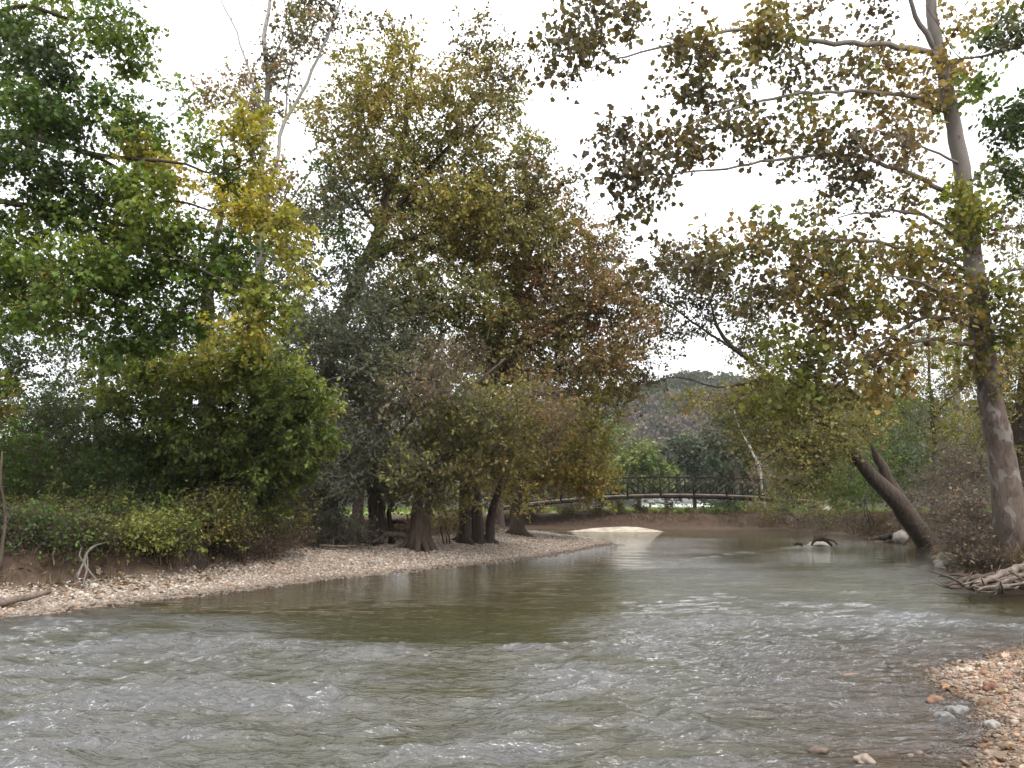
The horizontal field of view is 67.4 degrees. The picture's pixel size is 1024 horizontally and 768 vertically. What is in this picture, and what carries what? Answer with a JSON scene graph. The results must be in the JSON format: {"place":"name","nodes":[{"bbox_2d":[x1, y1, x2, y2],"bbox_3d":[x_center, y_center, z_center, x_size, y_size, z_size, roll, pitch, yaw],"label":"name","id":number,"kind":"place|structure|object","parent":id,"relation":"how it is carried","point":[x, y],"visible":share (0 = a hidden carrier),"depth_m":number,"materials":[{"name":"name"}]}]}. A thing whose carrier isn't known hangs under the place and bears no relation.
{"place":"outdoors","nodes":[
{"label":"outdoors","id":0,"kind":"place"},
{"bbox_2d":[20,389,988,507],"bbox_3d":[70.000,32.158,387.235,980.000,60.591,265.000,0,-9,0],"label":"hill","id":1,"kind":"structure","parent":0,"point":[630,503],"depth_m":314.56,"materials":[{"name":"plant"}]},
{"bbox_2d":[9,367,1011,503],"bbox_3d":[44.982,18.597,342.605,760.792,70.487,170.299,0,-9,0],"label":"hill forest","id":2,"kind":"object","parent":1,"relation":"on","point":[653,416],"visible":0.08,"depth_m":341.89,"materials":[{"name":"plant"}]},
{"bbox_2d":[0,529,1023,767],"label":"river water","id":3,"kind":"structure","parent":0,"point":[675,648],"depth_m":8.42,"materials":[{"name":"liquid"}]},
{"bbox_2d":[807,746,828,755],"bbox_3d":[2.141,2.565,5.378,0.161,0.057,0.097,0,-9,0],"label":"river stone","id":4,"kind":"object","parent":3,"relation":"in","point":[813,750],"visible":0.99,"depth_m":5.35,"materials":[{"name":"stone"}]},
{"bbox_2d":[811,534,837,545],"bbox_3d":[13.226,6.627,32.645,1.137,0.543,0.352,0,-9,0],"label":"snag","id":5,"kind":"object","parent":3,"relation":"in","point":[819,537],"visible":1,"depth_m":32.56,"materials":[{"name":"brown wood"}]},
{"bbox_2d":[841,673,862,678],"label":"river stone","id":6,"kind":"object","parent":3,"relation":"in","point":[849,675],"visible":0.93,"depth_m":7.71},
{"bbox_2d":[853,753,877,767],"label":"river stone","id":7,"kind":"object","parent":3,"relation":"in","point":[864,758],"visible":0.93,"depth_m":5.12,"materials":[{"name":"stone"}]},
{"bbox_2d":[871,533,892,540],"bbox_3d":[18.396,7.394,37.150,2.736,0.415,0.444,3,-9,-16],"label":"driftwood log","id":8,"kind":"object","parent":3,"relation":"on","point":[886,536],"visible":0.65,"depth_m":36.83,"materials":[{"name":"wood"}]},
{"bbox_2d":[0,508,1023,767],"bbox_3d":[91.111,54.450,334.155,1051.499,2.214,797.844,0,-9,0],"label":"ground","id":9,"kind":"structure","parent":0,"point":[136,568],"depth_m":11.21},
{"bbox_2d":[0,368,33,568],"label":"sapling","id":10,"kind":"object","parent":9,"relation":"on","point":[6,387],"visible":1,"depth_m":14.46,"materials":[{"name":"green plant"}]},
{"bbox_2d":[0,590,50,606],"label":"driftwood log","id":11,"kind":"object","parent":9,"relation":"on","point":[13,600],"visible":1,"depth_m":12.41,"materials":[{"name":"wood"}]},
{"bbox_2d":[0,390,74,509],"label":"shrub","id":12,"kind":"object","parent":9,"relation":"on","point":[13,443],"visible":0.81,"depth_m":17.39,"materials":[{"name":"green plant"}]},
{"bbox_2d":[0,499,106,562],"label":"dead shrub","id":13,"kind":"object","parent":9,"relation":"on","point":[9,533],"visible":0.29,"depth_m":14.90,"materials":[{"name":"brown plant"}]},
{"bbox_2d":[0,374,128,509],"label":"shrub","id":14,"kind":"object","parent":9,"relation":"on","point":[57,422],"visible":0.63,"depth_m":18.28,"materials":[{"name":"green plant"}]},
{"bbox_2d":[0,483,146,571],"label":"shrub","id":15,"kind":"object","parent":9,"relation":"on","point":[65,540],"visible":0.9,"depth_m":14.96,"materials":[{"name":"green plant"}]},
{"bbox_2d":[0,370,153,506],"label":"tree","id":16,"kind":"object","parent":9,"relation":"on","point":[40,382],"visible":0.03,"depth_m":38.46,"materials":[{"name":"green plant"}]},
{"bbox_2d":[0,277,160,510],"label":"oak tree","id":17,"kind":"object","parent":9,"relation":"on","point":[17,362],"visible":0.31,"depth_m":25.89,"materials":[{"name":"green plant"}]},
{"bbox_2d":[0,436,170,527],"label":"shrub","id":18,"kind":"object","parent":9,"relation":"on","point":[112,498],"visible":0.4,"depth_m":17.37,"materials":[{"name":"green plant"}]},
{"bbox_2d":[32,489,139,548],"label":"dead shrub","id":19,"kind":"object","parent":9,"relation":"on","point":[99,520],"visible":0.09,"depth_m":16.02,"materials":[{"name":"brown plant"}]},
{"bbox_2d":[73,541,110,586],"bbox_3d":[-8.028,3.400,14.587,0.574,0.755,1.545,4,-10,-23],"label":"exposed root","id":20,"kind":"object","parent":9,"relation":"on","point":[85,558],"visible":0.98,"depth_m":14.31,"materials":[{"name":"grey plant"}]},
{"bbox_2d":[0,0,330,390],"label":"maple tree","id":21,"kind":"object","parent":9,"relation":"on","point":[107,269],"visible":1,"depth_m":15.43,"materials":[{"name":"green plant"}]},
{"bbox_2d":[65,501,272,560],"bbox_3d":[-7.677,3.376,17.323,4.643,1.644,2.457,8,-12,-42],"label":"dead shrub","id":22,"kind":"object","parent":9,"relation":"on","point":[205,530],"visible":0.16,"depth_m":17.75,"materials":[{"name":"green plant"}]},
{"bbox_2d":[89,480,264,570],"bbox_3d":[-7.683,3.087,17.223,3.741,2.063,3.699,0,-9,0],"label":"shrub","id":23,"kind":"object","parent":9,"relation":"on","point":[170,529],"visible":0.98,"depth_m":17.10,"materials":[{"name":"green plant"}]},
{"bbox_2d":[99,142,269,521],"bbox_3d":[-12.120,-1.717,29.754,7.378,14.941,5.128,-7,-11,36],"label":"vine tree","id":24,"kind":"object","parent":9,"relation":"on","point":[209,292],"visible":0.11,"depth_m":29.59,"materials":[{"name":"green plant"}]},
{"bbox_2d":[76,312,333,511],"bbox_3d":[-10.385,1.510,27.319,9.155,7.751,7.708,0,-9,0],"label":"oak tree","id":25,"kind":"object","parent":9,"relation":"on","point":[175,346],"visible":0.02,"depth_m":26.27,"materials":[{"name":"green plant"}]},
{"bbox_2d":[69,327,350,569],"bbox_3d":[-7.552,1.693,19.386,6.990,6.115,4.483,0,-9,0],"label":"round tree","id":26,"kind":"object","parent":9,"relation":"on","point":[238,450],"visible":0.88,"depth_m":18.61,"materials":[{"name":"green plant"}]},
{"bbox_2d":[0,516,497,587],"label":"bank weeds","id":27,"kind":"object","parent":9,"relation":"on","point":[55,563],"visible":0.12,"depth_m":16.50,"materials":[{"name":"brown plant"}]},
{"bbox_2d":[206,513,323,565],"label":"dead shrub","id":28,"kind":"object","parent":9,"relation":"on","point":[267,547],"visible":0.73,"depth_m":19.20,"materials":[{"name":"brown plant"}]},
{"bbox_2d":[194,297,335,500],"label":"tree","id":29,"kind":"object","parent":9,"relation":"on","point":[219,307],"visible":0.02,"depth_m":38.64,"materials":[{"name":"green plant"}]},
{"bbox_2d":[171,0,363,521],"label":"sycamore tree","id":30,"kind":"object","parent":9,"relation":"on","point":[274,67],"visible":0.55,"depth_m":32.88,"materials":[{"name":"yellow plant"}]},
{"bbox_2d":[224,478,322,559],"bbox_3d":[-6.371,3.462,20.076,3.084,2.628,2.204,5,-10,-29],"label":"shrub","id":31,"kind":"object","parent":9,"relation":"on","point":[271,517],"visible":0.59,"depth_m":19.91,"materials":[{"name":"green plant"}]},
{"bbox_2d":[279,441,367,541],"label":"alder tree","id":32,"kind":"object","parent":9,"relation":"on","point":[328,467],"visible":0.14,"depth_m":24.32,"materials":[{"name":"green plant"}]},
{"bbox_2d":[290,438,357,532],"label":"alder tree","id":33,"kind":"object","parent":9,"relation":"on","point":[317,491],"visible":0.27,"depth_m":23.56,"materials":[{"name":"green plant"}]},
{"bbox_2d":[285,483,385,549],"bbox_3d":[-5.635,4.145,23.717,3.646,2.513,2.306,0,-9,0],"label":"shrub","id":34,"kind":"object","parent":9,"relation":"on","point":[336,519],"visible":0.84,"depth_m":23.52,"materials":[{"name":"green plant"}]},
{"bbox_2d":[227,264,452,545],"bbox_3d":[-5.685,0.882,25.364,7.737,9.359,8.019,0,-9,0],"label":"willow tree","id":35,"kind":"object","parent":9,"relation":"on","point":[358,360],"visible":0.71,"depth_m":24.37,"materials":[{"name":"green plant"}]},
{"bbox_2d":[327,276,415,519],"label":"tree","id":36,"kind":"object","parent":9,"relation":"on","point":[356,507],"visible":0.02,"depth_m":39.37,"materials":[{"name":"green plant"}]},
{"bbox_2d":[364,438,413,509],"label":"tree","id":37,"kind":"object","parent":9,"relation":"on","point":[366,502],"visible":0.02,"depth_m":91.49,"materials":[{"name":"green plant"}]},
{"bbox_2d":[373,529,406,542],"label":"driftwood branch","id":38,"kind":"object","parent":9,"relation":"on","point":[403,535],"visible":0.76,"depth_m":24.68,"materials":[{"name":"wood"}]},
{"bbox_2d":[344,514,438,541],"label":"shrub","id":39,"kind":"object","parent":9,"relation":"on","point":[401,530],"visible":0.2,"depth_m":27.28,"materials":[{"name":"green plant"}]},
{"bbox_2d":[380,438,413,543],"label":"alder tree","id":40,"kind":"object","parent":9,"relation":"on","point":[391,540],"visible":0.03,"depth_m":26.00,"materials":[{"name":"brown plant"}]},
{"bbox_2d":[375,257,463,495],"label":"tree","id":41,"kind":"object","parent":9,"relation":"on","point":[429,357],"visible":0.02,"depth_m":41.70,"materials":[{"name":"green plant"}]},
{"bbox_2d":[283,1,573,529],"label":"sycamore tree","id":42,"kind":"object","parent":9,"relation":"on","point":[482,215],"visible":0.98,"depth_m":27.67,"materials":[{"name":"green plant"}]},
{"bbox_2d":[431,495,474,543],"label":"shrub","id":43,"kind":"object","parent":9,"relation":"on","point":[446,519],"visible":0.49,"depth_m":26.99,"materials":[{"name":"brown plant"}]},
{"bbox_2d":[419,411,501,544],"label":"alder tree","id":44,"kind":"object","parent":9,"relation":"on","point":[465,536],"visible":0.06,"depth_m":27.56,"materials":[{"name":"brown plant"}]},
{"bbox_2d":[351,319,598,553],"bbox_3d":[-1.097,1.550,24.772,7.804,8.126,7.709,0,-9,0],"label":"willow tree","id":45,"kind":"object","parent":9,"relation":"on","point":[459,452],"visible":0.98,"depth_m":23.89,"materials":[{"name":"green plant"}]},
{"bbox_2d":[448,463,509,508],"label":"tree","id":46,"kind":"object","parent":9,"relation":"on","point":[483,495],"visible":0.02,"depth_m":91.63,"materials":[{"name":"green plant"}]},
{"bbox_2d":[464,401,516,544],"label":"alder tree","id":47,"kind":"object","parent":9,"relation":"on","point":[478,530],"visible":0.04,"depth_m":28.23,"materials":[{"name":"brown plant"}]},
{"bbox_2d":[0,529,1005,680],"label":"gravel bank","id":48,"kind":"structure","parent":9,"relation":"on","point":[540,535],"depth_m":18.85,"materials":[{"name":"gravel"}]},
{"bbox_2d":[451,290,570,527],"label":"tree","id":49,"kind":"object","parent":9,"relation":"on","point":[500,518],"visible":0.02,"depth_m":42.21,"materials":[{"name":"brown plant"}]},
{"bbox_2d":[1,517,1023,597],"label":"leaf litter","id":50,"kind":"object","parent":9,"relation":"on","point":[130,582],"visible":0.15,"depth_m":16.22,"materials":[{"name":"plant"}]},
{"bbox_2d":[473,435,553,543],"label":"alder tree","id":51,"kind":"object","parent":9,"relation":"on","point":[489,537],"visible":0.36,"depth_m":28.68,"materials":[{"name":"green plant"}]},
{"bbox_2d":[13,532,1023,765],"bbox_3d":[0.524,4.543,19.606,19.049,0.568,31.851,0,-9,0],"label":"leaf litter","id":52,"kind":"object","parent":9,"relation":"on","point":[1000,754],"visible":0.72,"depth_m":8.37,"materials":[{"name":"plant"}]},
{"bbox_2d":[62,507,991,512],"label":"meadow grass","id":53,"kind":"structure","parent":9,"relation":"on","point":[486,509],"depth_m":91.18,"materials":[{"name":"green plant"}]},
{"bbox_2d":[436,155,675,541],"bbox_3d":[1.403,-1.172,30.297,9.942,15.070,7.031,0,-9,0],"label":"sycamore tree","id":54,"kind":"object","parent":9,"relation":"on","point":[574,304],"visible":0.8,"depth_m":29.42,"materials":[{"name":"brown plant"}]},
{"bbox_2d":[550,502,581,512],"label":"shrub","id":55,"kind":"object","parent":9,"relation":"on","point":[567,508],"visible":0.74,"depth_m":61.63,"materials":[{"name":"green plant"}]},
{"bbox_2d":[479,363,656,536],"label":"sycamore tree","id":56,"kind":"object","parent":9,"relation":"on","point":[581,477],"visible":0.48,"depth_m":34.11,"materials":[{"name":"green plant"}]},
{"bbox_2d":[541,448,618,509],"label":"tree","id":57,"kind":"object","parent":9,"relation":"on","point":[545,492],"visible":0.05,"depth_m":93.38,"materials":[{"name":"green plant"}]},
{"bbox_2d":[578,501,610,513],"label":"shrub","id":58,"kind":"object","parent":9,"relation":"on","point":[599,505],"visible":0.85,"depth_m":60.96,"materials":[{"name":"green plant"}]},
{"bbox_2d":[578,413,638,509],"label":"tree","id":59,"kind":"object","parent":9,"relation":"on","point":[619,428],"visible":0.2,"depth_m":91.42,"materials":[{"name":"green plant"}]},
{"bbox_2d":[605,499,628,512],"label":"shrub","id":60,"kind":"object","parent":9,"relation":"on","point":[619,506],"visible":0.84,"depth_m":61.05,"materials":[{"name":"green plant"}]},
{"bbox_2d":[432,508,804,521],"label":"dry grass","id":61,"kind":"structure","parent":9,"relation":"on","point":[650,512],"depth_m":59.62,"materials":[{"name":"brown plant"}]},
{"bbox_2d":[629,500,653,513],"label":"shrub","id":62,"kind":"object","parent":9,"relation":"on","point":[640,508],"visible":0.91,"depth_m":60.05,"materials":[{"name":"green plant"}]},
{"bbox_2d":[606,435,682,508],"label":"willow tree","id":63,"kind":"object","parent":9,"relation":"on","point":[636,461],"visible":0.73,"depth_m":82.71,"materials":[{"name":"green plant"}]},
{"bbox_2d":[487,476,830,512],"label":"footbridge","id":64,"kind":"object","parent":9,"relation":"on","point":[693,494],"visible":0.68,"depth_m":59.22,"materials":[{"name":"brown wood"}]},
{"bbox_2d":[654,498,676,513],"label":"shrub","id":65,"kind":"object","parent":9,"relation":"on","point":[666,505],"visible":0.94,"depth_m":60.16,"materials":[{"name":"green plant"}]},
{"bbox_2d":[641,498,700,507],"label":"park building","id":66,"kind":"structure","parent":9,"relation":"on","point":[685,502],"depth_m":233.19,"materials":[{"name":"white"}]},
{"bbox_2d":[671,501,698,513],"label":"shrub","id":67,"kind":"object","parent":9,"relation":"on","point":[687,510],"visible":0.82,"depth_m":59.66,"materials":[{"name":"green plant"}]},
{"bbox_2d":[654,427,731,508],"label":"tree","id":68,"kind":"object","parent":9,"relation":"on","point":[684,451],"visible":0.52,"depth_m":93.79,"materials":[{"name":"green plant"}]},
{"bbox_2d":[697,496,751,516],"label":"shrub","id":69,"kind":"object","parent":9,"relation":"on","point":[737,506],"visible":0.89,"depth_m":59.14,"materials":[{"name":"green plant"}]},
{"bbox_2d":[696,415,776,509],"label":"tree","id":70,"kind":"object","parent":9,"relation":"on","point":[720,461],"visible":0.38,"depth_m":87.15,"materials":[{"name":"green plant"}]},
{"bbox_2d":[697,384,803,510],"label":"tree","id":71,"kind":"object","parent":9,"relation":"on","point":[735,450],"visible":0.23,"depth_m":69.72,"materials":[{"name":"green plant"}]},
{"bbox_2d":[578,232,937,546],"bbox_3d":[10.634,0.378,31.969,15.856,14.109,5.156,0,-9,0],"label":"leaning tree","id":72,"kind":"object","parent":9,"relation":"on","point":[884,485],"visible":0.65,"depth_m":31.72,"materials":[{"name":"green plant"}]},
{"bbox_2d":[741,499,781,513],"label":"shrub","id":73,"kind":"object","parent":9,"relation":"on","point":[752,508],"visible":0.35,"depth_m":58.33,"materials":[{"name":"green plant"}]},
{"bbox_2d":[523,0,1023,555],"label":"sycamore tree","id":74,"kind":"object","parent":9,"relation":"on","point":[967,218],"visible":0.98,"depth_m":18.41,"materials":[{"name":"green plant"}]},
{"bbox_2d":[742,446,842,522],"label":"tree","id":75,"kind":"object","parent":9,"relation":"on","point":[763,471],"visible":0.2,"depth_m":55.13,"materials":[{"name":"green plant"}]},
{"bbox_2d":[760,415,827,507],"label":"tree","id":76,"kind":"object","parent":9,"relation":"on","point":[791,455],"visible":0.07,"depth_m":107.15,"materials":[{"name":"green plant"}]},
{"bbox_2d":[739,489,854,531],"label":"shrub","id":77,"kind":"object","parent":9,"relation":"on","point":[787,505],"visible":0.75,"depth_m":53.35,"materials":[{"name":"green plant"}]},
{"bbox_2d":[778,504,884,535],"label":"dead shrub","id":78,"kind":"object","parent":9,"relation":"on","point":[852,527],"visible":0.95,"depth_m":43.10,"materials":[{"name":"brown plant"}]},
{"bbox_2d":[798,436,882,509],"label":"tree","id":79,"kind":"object","parent":9,"relation":"on","point":[866,490],"visible":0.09,"depth_m":90.15,"materials":[{"name":"green plant"}]},
{"bbox_2d":[796,445,920,533],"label":"shrub","id":80,"kind":"object","parent":9,"relation":"on","point":[862,481],"visible":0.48,"depth_m":41.62,"materials":[{"name":"green plant"}]},
{"bbox_2d":[737,508,1023,569],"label":"bank weeds","id":81,"kind":"object","parent":9,"relation":"on","point":[891,529],"visible":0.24,"depth_m":43.08,"materials":[{"name":"brown plant"}]},
{"bbox_2d":[851,405,940,505],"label":"tree","id":82,"kind":"object","parent":9,"relation":"on","point":[901,434],"visible":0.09,"depth_m":91.01,"materials":[{"name":"green plant"}]},
{"bbox_2d":[893,530,908,542],"bbox_3d":[18.046,7.125,35.637,0.636,0.744,0.543,0,-9,0],"label":"boulder","id":83,"kind":"object","parent":9,"relation":"on","point":[900,536],"visible":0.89,"depth_m":35.49,"materials":[{"name":"stone"}]},
{"bbox_2d":[878,445,949,535],"bbox_3d":[19.160,5.009,36.052,4.006,4.438,3.289,0,-9,0],"label":"dead shrub","id":84,"kind":"object","parent":9,"relation":"on","point":[909,495],"visible":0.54,"depth_m":36.12,"materials":[{"name":"brown plant"}]},
{"bbox_2d":[825,305,1018,510],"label":"elm tree","id":85,"kind":"object","parent":9,"relation":"on","point":[898,452],"visible":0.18,"depth_m":43.70,"materials":[{"name":"green plant"}]},
{"bbox_2d":[835,307,1018,520],"bbox_3d":[20.902,1.645,37.007,10.527,10.361,7.465,0,-9,0],"label":"elm tree","id":86,"kind":"object","parent":9,"relation":"on","point":[933,413],"visible":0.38,"depth_m":37.06,"materials":[{"name":"green plant"}]},
{"bbox_2d":[926,695,944,705],"bbox_3d":[3.724,2.783,6.758,0.188,0.093,0.114,0,-9,0],"label":"river stone","id":87,"kind":"object","parent":9,"relation":"on","point":[930,699],"visible":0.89,"depth_m":6.72,"materials":[{"name":"stone"}]},
{"bbox_2d":[933,711,955,724],"bbox_3d":[3.487,2.693,6.184,0.175,0.112,0.122,0,-9,0],"label":"river stone","id":88,"kind":"object","parent":9,"relation":"on","point":[939,716],"visible":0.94,"depth_m":6.16,"materials":[{"name":"stone"}]},
{"bbox_2d":[933,553,957,566],"bbox_3d":[12.558,5.145,22.297,0.692,0.514,0.608,0,-9,0],"label":"boulder","id":89,"kind":"object","parent":9,"relation":"on","point":[936,561],"visible":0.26,"depth_m":22.14,"materials":[{"name":"stone"}]},
{"bbox_2d":[927,570,965,585],"bbox_3d":[8.283,3.693,14.642,0.649,0.260,0.094,-8,-12,43],"label":"driftwood stick","id":90,"kind":"object","parent":9,"relation":"on","point":[950,577],"visible":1,"depth_m":14.62,"materials":[{"name":"brown wood"}]},
{"bbox_2d":[912,432,989,550],"bbox_3d":[16.066,3.954,28.024,2.719,4.698,3.275,-9,-12,43],"label":"dead shrub","id":91,"kind":"object","parent":9,"relation":"on","point":[953,449],"visible":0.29,"depth_m":28.16,"materials":[{"name":"brown plant"}]},
{"bbox_2d":[917,427,988,502],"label":"tree","id":92,"kind":"object","parent":9,"relation":"on","point":[947,459],"visible":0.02,"depth_m":112.92,"materials":[{"name":"green plant"}]},
{"bbox_2d":[889,634,1023,767],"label":"bank gravel","id":93,"kind":"structure","parent":9,"relation":"on","point":[980,740],"depth_m":6.47,"materials":[{"name":"gravel"}]},
{"bbox_2d":[981,682,997,690],"bbox_3d":[4.301,2.734,6.906,0.133,0.105,0.141,-8,-12,43],"label":"river stone","id":94,"kind":"object","parent":93,"relation":"on","point":[989,686],"visible":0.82,"depth_m":6.88,"materials":[{"name":"stone"}]},
{"bbox_2d":[983,719,1000,728],"bbox_3d":[3.702,2.631,5.909,0.121,0.094,0.087,0,-9,0],"label":"river stone","id":95,"kind":"object","parent":93,"relation":"on","point":[991,724],"visible":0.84,"depth_m":5.89,"materials":[{"name":"stone"}]},
{"bbox_2d":[918,432,994,559],"bbox_3d":[13.745,3.698,23.476,3.738,4.478,2.689,6,-11,-34],"label":"dead shrub","id":96,"kind":"object","parent":9,"relation":"on","point":[976,469],"visible":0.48,"depth_m":23.59,"materials":[{"name":"brown plant"}]},
{"bbox_2d":[943,705,969,717],"bbox_3d":[3.695,2.723,6.358,0.196,0.125,0.139,0,-9,0],"label":"river stone","id":97,"kind":"object","parent":9,"relation":"on","point":[960,710],"visible":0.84,"depth_m":6.33,"materials":[{"name":"stone"}]},
{"bbox_2d":[922,470,997,568],"bbox_3d":[12.996,3.919,21.746,2.254,3.079,3.153,-7,-12,39],"label":"dead shrub","id":98,"kind":"object","parent":9,"relation":"on","point":[983,520],"visible":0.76,"depth_m":21.56,"materials":[{"name":"brown plant"}]},
{"bbox_2d":[945,572,995,586],"bbox_3d":[9.299,3.900,15.378,2.256,0.197,0.146,6,-11,-33],"label":"driftwood log","id":99,"kind":"object","parent":9,"relation":"on","point":[972,577],"visible":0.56,"depth_m":15.26,"materials":[{"name":"brown wood"}]},
{"bbox_2d":[921,0,1023,212],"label":"hackberry tree","id":100,"kind":"object","parent":9,"relation":"on","point":[1012,118],"visible":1,"depth_m":14.78,"materials":[{"name":"green plant"}]},
{"bbox_2d":[935,526,1021,578],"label":"dead shrub","id":101,"kind":"object","parent":9,"relation":"on","point":[989,563],"visible":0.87,"depth_m":17.55,"materials":[{"name":"brown plant"}]},
{"bbox_2d":[942,175,1023,491],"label":"elm tree","id":102,"kind":"object","parent":9,"relation":"on","point":[1016,423],"visible":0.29,"depth_m":24.30,"materials":[{"name":"green plant"}]},
{"bbox_2d":[964,561,1023,589],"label":"driftwood log","id":103,"kind":"object","parent":9,"relation":"on","point":[1002,573],"visible":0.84,"depth_m":15.23,"materials":[{"name":"wood"}]},
{"bbox_2d":[978,583,1023,589],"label":"driftwood log","id":104,"kind":"object","parent":9,"relation":"on","point":[1008,585],"visible":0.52,"depth_m":14.55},
{"bbox_2d":[994,573,1023,585],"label":"driftwood log","id":105,"kind":"object","parent":104,"relation":"on","point":[1010,578],"visible":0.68,"depth_m":14.88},
{"bbox_2d":[0,0,1023,441],"label":"sky","id":106,"kind":"structure","parent":0,"point":[202,33],"materials":[{"name":"white"}]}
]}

